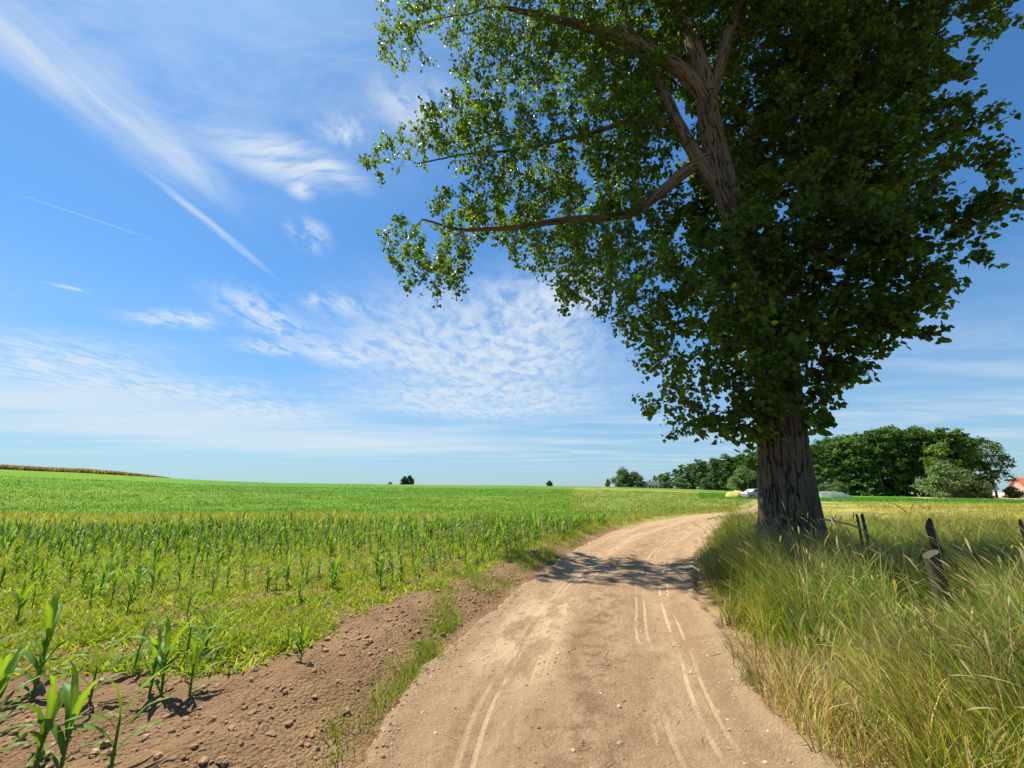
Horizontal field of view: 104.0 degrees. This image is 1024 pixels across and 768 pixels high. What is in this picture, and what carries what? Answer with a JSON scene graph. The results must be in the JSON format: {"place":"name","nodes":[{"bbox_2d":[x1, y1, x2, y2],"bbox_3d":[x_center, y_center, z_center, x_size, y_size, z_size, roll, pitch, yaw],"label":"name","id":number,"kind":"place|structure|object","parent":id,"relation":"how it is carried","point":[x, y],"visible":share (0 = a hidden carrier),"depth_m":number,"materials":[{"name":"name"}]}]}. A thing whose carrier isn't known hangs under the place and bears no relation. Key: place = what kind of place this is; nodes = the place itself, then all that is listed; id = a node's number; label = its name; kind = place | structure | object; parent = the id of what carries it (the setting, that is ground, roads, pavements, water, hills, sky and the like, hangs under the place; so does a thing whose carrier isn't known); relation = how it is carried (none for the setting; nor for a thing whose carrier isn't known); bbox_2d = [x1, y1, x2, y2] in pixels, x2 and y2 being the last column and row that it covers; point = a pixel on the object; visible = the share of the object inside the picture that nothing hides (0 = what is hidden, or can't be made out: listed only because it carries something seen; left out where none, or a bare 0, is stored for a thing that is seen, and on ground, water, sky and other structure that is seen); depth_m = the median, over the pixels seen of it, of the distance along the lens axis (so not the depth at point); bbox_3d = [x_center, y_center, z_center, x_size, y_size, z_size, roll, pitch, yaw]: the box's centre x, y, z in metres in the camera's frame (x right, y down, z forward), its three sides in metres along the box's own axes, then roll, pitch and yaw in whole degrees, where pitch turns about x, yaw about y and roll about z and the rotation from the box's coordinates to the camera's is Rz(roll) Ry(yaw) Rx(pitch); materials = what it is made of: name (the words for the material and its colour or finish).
{"place":"outdoors","nodes":[
{"label":"outdoors","id":0,"kind":"place"},
{"bbox_2d":[0,522,620,767],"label":"bare soil","id":1,"kind":"structure","parent":0,"point":[248,752],"depth_m":3.02,"materials":[{"name":"soil"}]},
{"bbox_2d":[0,673,38,750],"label":"maize plant","id":2,"kind":"object","parent":1,"relation":"on","point":[18,725],"visible":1,"depth_m":2.18,"materials":[{"name":"green plant"}]},
{"bbox_2d":[1,579,37,623],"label":"maize plant","id":3,"kind":"object","parent":1,"relation":"on","point":[21,600],"visible":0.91,"depth_m":4.68,"materials":[{"name":"green plant"}]},
{"bbox_2d":[0,635,44,720],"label":"maize plant","id":4,"kind":"object","parent":1,"relation":"on","point":[12,665],"visible":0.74,"depth_m":2.66,"materials":[{"name":"green plant"}]},
{"bbox_2d":[15,572,61,606],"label":"maize plant","id":5,"kind":"object","parent":1,"relation":"on","point":[36,590],"visible":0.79,"depth_m":5.27,"materials":[{"name":"green plant"}]},
{"bbox_2d":[8,674,71,767],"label":"maize plant","id":6,"kind":"object","parent":1,"relation":"on","point":[55,701],"visible":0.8,"depth_m":2.25,"materials":[{"name":"green plant"}]},
{"bbox_2d":[28,587,62,684],"bbox_3d":[-3.886,2.103,3.332,0.132,0.739,0.709,14,-20,-43],"label":"maize plant","id":7,"kind":"object","parent":1,"relation":"on","point":[52,612],"visible":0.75,"depth_m":3.31,"materials":[{"name":"green plant"}]},
{"bbox_2d":[0,620,95,698],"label":"maize plant","id":8,"kind":"object","parent":1,"relation":"on","point":[31,657],"visible":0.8,"depth_m":3.01,"materials":[{"name":"green plant"}]},
{"bbox_2d":[19,660,127,767],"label":"maize plant","id":9,"kind":"object","parent":1,"relation":"on","point":[73,703],"visible":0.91,"depth_m":2.21,"materials":[{"name":"green plant"}]},
{"bbox_2d":[48,629,138,701],"bbox_3d":[-3.042,2.103,2.918,0.111,0.512,0.476,-9,-17,30],"label":"maize plant","id":10,"kind":"object","parent":1,"relation":"on","point":[97,667],"visible":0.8,"depth_m":2.93,"materials":[{"name":"green plant"}]},
{"bbox_2d":[89,580,103,605],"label":"maize plant","id":11,"kind":"object","parent":1,"relation":"on","point":[92,587],"visible":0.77,"depth_m":5.32,"materials":[{"name":"green plant"}]},
{"bbox_2d":[94,559,116,595],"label":"maize plant","id":12,"kind":"object","parent":1,"relation":"on","point":[104,578],"visible":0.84,"depth_m":5.85,"materials":[{"name":"green plant"}]},
{"bbox_2d":[91,568,139,604],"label":"maize plant","id":13,"kind":"object","parent":1,"relation":"on","point":[114,589],"visible":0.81,"depth_m":5.45,"materials":[{"name":"green plant"}]},
{"bbox_2d":[58,663,176,767],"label":"maize plant","id":14,"kind":"object","parent":1,"relation":"on","point":[106,735],"visible":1,"depth_m":2.23,"materials":[{"name":"green plant"}]},
{"bbox_2d":[111,576,157,611],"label":"maize plant","id":15,"kind":"object","parent":1,"relation":"on","point":[129,588],"visible":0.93,"depth_m":5.03,"materials":[{"name":"green plant"}]},
{"bbox_2d":[104,612,174,668],"bbox_3d":[-3.249,2.277,3.492,0.133,0.466,0.505,-7,-16,24],"label":"maize plant","id":16,"kind":"object","parent":1,"relation":"on","point":[141,652],"visible":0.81,"depth_m":3.49,"materials":[{"name":"green plant"}]},
{"bbox_2d":[140,561,168,594],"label":"maize plant","id":17,"kind":"object","parent":1,"relation":"on","point":[152,579],"visible":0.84,"depth_m":5.90,"materials":[{"name":"green plant"}]},
{"bbox_2d":[135,623,175,698],"bbox_3d":[-2.742,2.136,3.065,0.114,0.525,0.488,5,-15,-17],"label":"maize plant","id":18,"kind":"object","parent":1,"relation":"on","point":[154,668],"visible":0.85,"depth_m":3.05,"materials":[{"name":"green plant"}]},
{"bbox_2d":[130,613,197,695],"bbox_3d":[-2.588,2.076,3.008,0.587,0.615,0.190,-3,-15,9],"label":"maize plant","id":19,"kind":"object","parent":1,"relation":"on","point":[161,660],"visible":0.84,"depth_m":3.03,"materials":[{"name":"green plant"}]},
{"bbox_2d":[165,564,191,587],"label":"maize plant","id":20,"kind":"object","parent":1,"relation":"on","point":[179,575],"visible":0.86,"depth_m":6.23,"materials":[{"name":"green plant"}]},
{"bbox_2d":[167,575,210,612],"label":"maize plant","id":21,"kind":"object","parent":1,"relation":"on","point":[192,601],"visible":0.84,"depth_m":5.00,"materials":[{"name":"green plant"}]},
{"bbox_2d":[151,596,229,662],"bbox_3d":[-2.931,2.267,3.692,0.571,0.595,0.106,12,-19,-38],"label":"maize plant","id":22,"kind":"object","parent":1,"relation":"on","point":[190,629],"visible":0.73,"depth_m":3.69,"materials":[{"name":"green plant"}]},
{"bbox_2d":[186,553,198,577],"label":"maize plant","id":23,"kind":"object","parent":1,"relation":"on","point":[194,561],"visible":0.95,"depth_m":7.07,"materials":[{"name":"green plant"}]},
{"bbox_2d":[158,629,229,695],"bbox_3d":[-2.421,2.148,3.044,0.138,0.485,0.526,-8,-17,28],"label":"maize plant","id":24,"kind":"object","parent":1,"relation":"on","point":[196,655],"visible":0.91,"depth_m":3.05,"materials":[{"name":"green plant"}]},
{"bbox_2d":[179,596,242,652],"bbox_3d":[-2.905,2.338,3.881,0.557,0.554,0.158,6,-16,-20],"label":"maize plant","id":25,"kind":"object","parent":1,"relation":"on","point":[204,633],"visible":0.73,"depth_m":3.85,"materials":[{"name":"green plant"}]},
{"bbox_2d":[197,565,231,595],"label":"maize plant","id":26,"kind":"object","parent":1,"relation":"on","point":[212,589],"visible":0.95,"depth_m":5.99,"materials":[{"name":"green plant"}]},
{"bbox_2d":[261,564,277,591],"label":"maize plant","id":27,"kind":"object","parent":1,"relation":"on","point":[268,578],"visible":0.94,"depth_m":6.06,"materials":[{"name":"green plant"}]},
{"bbox_2d":[0,549,545,767],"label":"soil clods","id":28,"kind":"object","parent":1,"relation":"on","point":[223,760],"visible":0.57,"depth_m":3.01,"materials":[{"name":"soil"}]},
{"bbox_2d":[283,554,292,586],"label":"maize plant","id":29,"kind":"object","parent":1,"relation":"on","point":[287,567],"visible":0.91,"depth_m":6.45,"materials":[{"name":"green plant"}]},
{"bbox_2d":[293,570,306,598],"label":"maize plant","id":30,"kind":"object","parent":1,"relation":"on","point":[299,581],"visible":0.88,"depth_m":5.62,"materials":[{"name":"green plant"}]},
{"bbox_2d":[293,622,313,661],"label":"maize plant","id":31,"kind":"object","parent":1,"relation":"on","point":[302,639],"visible":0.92,"depth_m":3.56,"materials":[{"name":"green plant"}]},
{"bbox_2d":[323,554,344,584],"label":"maize plant","id":32,"kind":"object","parent":1,"relation":"on","point":[329,569],"visible":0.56,"depth_m":6.39,"materials":[{"name":"green plant"}]},
{"bbox_2d":[331,557,339,589],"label":"maize plant","id":33,"kind":"object","parent":1,"relation":"on","point":[335,567],"visible":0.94,"depth_m":6.17,"materials":[{"name":"green plant"}]},
{"bbox_2d":[370,556,393,586],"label":"maize plant","id":34,"kind":"object","parent":1,"relation":"on","point":[382,571],"visible":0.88,"depth_m":6.33,"materials":[{"name":"green plant"}]},
{"bbox_2d":[378,551,404,581],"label":"maize plant","id":35,"kind":"object","parent":1,"relation":"on","point":[392,564],"visible":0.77,"depth_m":6.76,"materials":[{"name":"green plant"}]},
{"bbox_2d":[396,553,411,581],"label":"maize plant","id":36,"kind":"object","parent":1,"relation":"on","point":[401,569],"visible":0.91,"depth_m":6.80,"materials":[{"name":"green plant"}]},
{"bbox_2d":[256,505,743,767],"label":"track edge grass","id":37,"kind":"structure","parent":1,"relation":"on","point":[591,527],"depth_m":5.12,"materials":[{"name":"plant"}]},
{"bbox_2d":[0,469,1023,767],"bbox_3d":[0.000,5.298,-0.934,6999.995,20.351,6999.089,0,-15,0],"label":"ground","id":38,"kind":"structure","parent":0,"point":[704,595],"depth_m":41.54,"materials":[{"name":"plant"}]},
{"bbox_2d":[0,559,7,585],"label":"maize plant","id":39,"kind":"object","parent":38,"relation":"on","point":[3,570],"visible":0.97,"depth_m":6.36,"materials":[{"name":"green plant"}]},
{"bbox_2d":[0,653,11,689],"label":"maize plant","id":40,"kind":"object","parent":38,"relation":"on","point":[3,666],"visible":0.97,"depth_m":2.35,"materials":[{"name":"green plant"}]},
{"bbox_2d":[53,559,86,583],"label":"maize plant","id":41,"kind":"object","parent":38,"relation":"on","point":[70,576],"visible":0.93,"depth_m":6.66,"materials":[{"name":"green plant"}]},
{"bbox_2d":[0,464,168,477],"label":"overgrown bank","id":42,"kind":"structure","parent":38,"relation":"on","point":[39,468],"depth_m":101.28,"materials":[{"name":"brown plant"}]},
{"bbox_2d":[70,562,99,587],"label":"maize plant","id":43,"kind":"object","parent":38,"relation":"on","point":[85,572],"visible":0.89,"depth_m":6.25,"materials":[{"name":"green plant"}]},
{"bbox_2d":[130,562,149,599],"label":"maize plant","id":44,"kind":"object","parent":38,"relation":"on","point":[137,579],"visible":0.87,"depth_m":5.67,"materials":[{"name":"green plant"}]},
{"bbox_2d":[0,510,604,563],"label":"maize crop","id":45,"kind":"object","parent":38,"relation":"on","point":[148,529],"visible":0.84,"depth_m":12.63,"materials":[{"name":"green plant"}]},
{"bbox_2d":[0,520,628,679],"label":"field weeds","id":46,"kind":"object","parent":38,"relation":"on","point":[236,641],"visible":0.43,"depth_m":5.67,"materials":[{"name":"green plant"}]},
{"bbox_2d":[0,506,644,532],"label":"dry grass strip","id":47,"kind":"object","parent":38,"relation":"on","point":[189,516],"visible":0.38,"depth_m":20.12,"materials":[{"name":"plant"}]},
{"bbox_2d":[0,475,757,519],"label":"field crop","id":48,"kind":"object","parent":38,"relation":"on","point":[572,504],"visible":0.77,"depth_m":41.20,"materials":[{"name":"green plant"}]},
{"bbox_2d":[610,466,631,486],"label":"willow bush","id":49,"kind":"object","parent":38,"relation":"on","point":[622,476],"visible":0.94,"depth_m":220.15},
{"bbox_2d":[624,471,643,487],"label":"willow bush","id":50,"kind":"object","parent":38,"relation":"on","point":[636,481],"visible":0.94,"depth_m":218.11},
{"bbox_2d":[641,480,658,487],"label":"cottage","id":51,"kind":"structure","parent":38,"relation":"on","point":[649,484],"depth_m":217.13,"materials":[{"name":"grey tile"}]},
{"bbox_2d":[659,475,673,488],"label":"willow bush","id":52,"kind":"object","parent":38,"relation":"on","point":[664,478],"visible":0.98,"depth_m":183.57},
{"bbox_2d":[672,476,691,488],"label":"willow bush","id":53,"kind":"object","parent":38,"relation":"on","point":[679,482],"visible":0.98,"depth_m":179.56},
{"bbox_2d":[677,463,692,488],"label":"broadleaf tree","id":54,"kind":"object","parent":38,"relation":"on","point":[682,472],"visible":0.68,"depth_m":222.07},
{"bbox_2d":[355,0,1023,561],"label":"poplar tree","id":55,"kind":"object","parent":38,"relation":"on","point":[843,194],"visible":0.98,"depth_m":11.58,"materials":[{"name":"green plant"}]},
{"bbox_2d":[685,464,696,488],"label":"broadleaf tree","id":56,"kind":"object","parent":38,"relation":"on","point":[689,467],"visible":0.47,"depth_m":224.55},
{"bbox_2d":[690,458,705,489],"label":"broadleaf tree","id":57,"kind":"object","parent":38,"relation":"on","point":[697,464],"visible":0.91,"depth_m":216.53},
{"bbox_2d":[699,460,712,483],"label":"broadleaf tree","id":58,"kind":"object","parent":38,"relation":"on","point":[705,466],"visible":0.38,"depth_m":220.26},
{"bbox_2d":[699,477,715,489],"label":"willow bush","id":59,"kind":"object","parent":38,"relation":"on","point":[706,485],"visible":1,"depth_m":168.40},
{"bbox_2d":[706,458,723,489],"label":"broadleaf tree","id":60,"kind":"object","parent":38,"relation":"on","point":[711,469],"visible":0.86,"depth_m":209.33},
{"bbox_2d":[717,453,733,490],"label":"broadleaf tree","id":61,"kind":"object","parent":38,"relation":"on","point":[727,461],"visible":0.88,"depth_m":203.19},
{"bbox_2d":[732,454,744,490],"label":"broadleaf tree","id":62,"kind":"object","parent":38,"relation":"on","point":[737,457],"visible":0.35,"depth_m":196.85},
{"bbox_2d":[725,466,756,490],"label":"willow bush","id":63,"kind":"object","parent":38,"relation":"on","point":[740,479],"visible":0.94,"depth_m":144.35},
{"bbox_2d":[739,448,756,471],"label":"broadleaf tree","id":64,"kind":"object","parent":38,"relation":"on","point":[747,458],"visible":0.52,"depth_m":188.11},
{"bbox_2d":[740,489,757,498],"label":"parked car","id":65,"kind":"object","parent":38,"relation":"on","point":[752,493],"visible":0.41,"depth_m":58.89,"materials":[{"name":"silver metal"}]},
{"bbox_2d":[745,470,757,488],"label":"willow bush","id":66,"kind":"object","parent":38,"relation":"on","point":[753,485],"visible":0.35,"depth_m":143.59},
{"bbox_2d":[816,475,830,491],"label":"willow bush","id":67,"kind":"object","parent":38,"relation":"on","point":[819,480],"visible":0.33,"depth_m":112.82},
{"bbox_2d":[810,437,844,490],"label":"broadleaf tree","id":68,"kind":"object","parent":38,"relation":"on","point":[828,471],"visible":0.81,"depth_m":126.44,"materials":[{"name":"plant"}]},
{"bbox_2d":[822,439,848,494],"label":"broadleaf tree","id":69,"kind":"object","parent":38,"relation":"on","point":[838,462],"visible":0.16,"depth_m":128.58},
{"bbox_2d":[819,491,853,497],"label":"covered mound","id":70,"kind":"object","parent":38,"relation":"on","point":[830,494],"visible":0.52,"depth_m":73.27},
{"bbox_2d":[825,481,848,491],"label":"willow bush","id":71,"kind":"object","parent":38,"relation":"on","point":[838,487],"visible":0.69,"depth_m":109.65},
{"bbox_2d":[828,436,859,495],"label":"broadleaf tree","id":72,"kind":"object","parent":38,"relation":"on","point":[838,451],"visible":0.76,"depth_m":122.44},
{"bbox_2d":[820,514,884,553],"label":"broken branch","id":73,"kind":"object","parent":38,"relation":"on","point":[850,525],"visible":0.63,"depth_m":7.99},
{"bbox_2d":[838,432,867,494],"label":"broadleaf tree","id":74,"kind":"object","parent":38,"relation":"on","point":[856,435],"visible":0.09,"depth_m":134.69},
{"bbox_2d":[842,437,869,495],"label":"broadleaf tree","id":75,"kind":"object","parent":38,"relation":"on","point":[853,472],"visible":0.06,"depth_m":124.80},
{"bbox_2d":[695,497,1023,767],"bbox_3d":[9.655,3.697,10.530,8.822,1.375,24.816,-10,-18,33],"label":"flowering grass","id":76,"kind":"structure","parent":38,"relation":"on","point":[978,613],"depth_m":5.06,"materials":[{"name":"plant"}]},
{"bbox_2d":[698,492,1023,502],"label":"green crop strip","id":77,"kind":"object","parent":38,"relation":"on","point":[704,495],"visible":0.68,"depth_m":61.52,"materials":[{"name":"green plant"}]},
{"bbox_2d":[841,436,883,495],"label":"broadleaf tree","id":78,"kind":"object","parent":38,"relation":"on","point":[864,487],"visible":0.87,"depth_m":118.39,"materials":[{"name":"plant"}]},
{"bbox_2d":[860,513,869,550],"bbox_3d":[7.593,3.441,8.503,0.085,1.331,0.062,0,-15,0],"label":"wooden stake","id":79,"kind":"object","parent":38,"relation":"on","point":[863,523],"visible":0.34,"depth_m":8.59,"materials":[{"name":"brown wood"}]},
{"bbox_2d":[855,433,883,495],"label":"broadleaf tree","id":80,"kind":"object","parent":38,"relation":"on","point":[865,453],"visible":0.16,"depth_m":121.97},
{"bbox_2d":[859,428,896,496],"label":"broadleaf tree","id":81,"kind":"object","parent":38,"relation":"on","point":[870,440],"visible":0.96,"depth_m":115.55,"materials":[{"name":"plant"}]},
{"bbox_2d":[867,432,903,495],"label":"broadleaf tree","id":82,"kind":"object","parent":38,"relation":"on","point":[888,485],"visible":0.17,"depth_m":117.91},
{"bbox_2d":[872,426,915,496],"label":"broadleaf tree","id":83,"kind":"object","parent":38,"relation":"on","point":[888,444],"visible":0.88,"depth_m":113.85,"materials":[{"name":"plant"}]},
{"bbox_2d":[889,428,918,496],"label":"broadleaf tree","id":84,"kind":"object","parent":38,"relation":"on","point":[903,450],"visible":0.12,"depth_m":116.00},
{"bbox_2d":[891,428,929,496],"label":"broadleaf tree","id":85,"kind":"object","parent":38,"relation":"on","point":[902,436],"visible":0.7,"depth_m":113.32,"materials":[{"name":"plant"}]},
{"bbox_2d":[905,426,938,496],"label":"broadleaf tree","id":86,"kind":"object","parent":38,"relation":"on","point":[920,435],"visible":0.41,"depth_m":113.72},
{"bbox_2d":[925,518,950,577],"bbox_3d":[6.914,2.909,6.420,0.204,1.452,0.099,0,-15,0],"label":"wooden post","id":87,"kind":"object","parent":38,"relation":"on","point":[931,533],"visible":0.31,"depth_m":6.50,"materials":[{"name":"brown wood"}]},
{"bbox_2d":[916,430,962,496],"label":"broadleaf tree","id":88,"kind":"object","parent":38,"relation":"on","point":[937,437],"visible":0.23,"depth_m":112.63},
{"bbox_2d":[922,550,959,622],"bbox_3d":[5.085,2.562,4.702,0.200,1.148,0.154,0,-15,0],"label":"wooden post","id":89,"kind":"object","parent":38,"relation":"on","point":[929,564],"visible":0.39,"depth_m":4.73,"materials":[{"name":"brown wood"}]},
{"bbox_2d":[912,459,970,498],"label":"willow bush","id":90,"kind":"object","parent":38,"relation":"on","point":[944,478],"visible":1,"depth_m":95.89,"materials":[{"name":"plant"}]},
{"bbox_2d":[919,442,964,489],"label":"broadleaf tree","id":91,"kind":"object","parent":38,"relation":"on","point":[935,449],"visible":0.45,"depth_m":104.96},
{"bbox_2d":[929,427,978,496],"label":"broadleaf tree","id":92,"kind":"object","parent":38,"relation":"on","point":[940,433],"visible":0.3,"depth_m":109.66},
{"bbox_2d":[948,427,992,495],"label":"broadleaf tree","id":93,"kind":"object","parent":38,"relation":"on","point":[968,449],"visible":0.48,"depth_m":108.46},
{"bbox_2d":[947,466,996,497],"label":"willow bush","id":94,"kind":"object","parent":38,"relation":"on","point":[973,488],"visible":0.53,"depth_m":96.09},
{"bbox_2d":[963,436,998,497],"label":"broadleaf tree","id":95,"kind":"object","parent":38,"relation":"on","point":[979,468],"visible":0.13,"depth_m":116.53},
{"bbox_2d":[969,436,1020,497],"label":"broadleaf tree","id":96,"kind":"object","parent":38,"relation":"on","point":[1002,458],"visible":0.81,"depth_m":108.50,"materials":[{"name":"plant"}]},
{"bbox_2d":[1002,486,1023,497],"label":"willow bush","id":97,"kind":"object","parent":38,"relation":"on","point":[1011,492],"visible":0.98,"depth_m":103.59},
{"bbox_2d":[1008,478,1023,492],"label":"farmhouse","id":98,"kind":"object","parent":38,"relation":"on","point":[1019,484],"visible":0.36,"depth_m":147.35,"materials":[{"name":"red tile"}]},
{"bbox_2d":[0,0,1023,492],"label":"sky","id":99,"kind":"structure","parent":0,"point":[197,283],"materials":[{"name":"blue"}]},
{"bbox_2d":[356,504,842,767],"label":"dirt track","id":100,"kind":"structure","parent":0,"point":[571,697],"depth_m":3.39,"materials":[{"name":"soil"}]},
{"bbox_2d":[45,528,832,767],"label":"pebbles","id":101,"kind":"object","parent":100,"relation":"on","point":[146,736],"visible":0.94,"depth_m":3.64,"materials":[{"name":"stone"}]},
{"bbox_2d":[366,538,723,767],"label":"soil crumbs","id":102,"kind":"object","parent":100,"relation":"on","point":[581,742],"visible":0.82,"depth_m":3.74,"materials":[{"name":"soil"}]},
{"bbox_2d":[373,562,808,767],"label":"straw bits","id":103,"kind":"object","parent":100,"relation":"on","point":[604,698],"visible":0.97,"depth_m":3.13,"materials":[{"name":"beige plant"}]},
{"bbox_2d":[677,489,1023,767],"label":"tall grass","id":104,"kind":"structure","parent":0,"point":[900,727],"depth_m":3.24,"materials":[{"name":"plant"}]},
{"bbox_2d":[826,500,1023,535],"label":"pasture grass","id":105,"kind":"structure","parent":0,"point":[1012,506],"depth_m":34.90,"materials":[{"name":"plant"}]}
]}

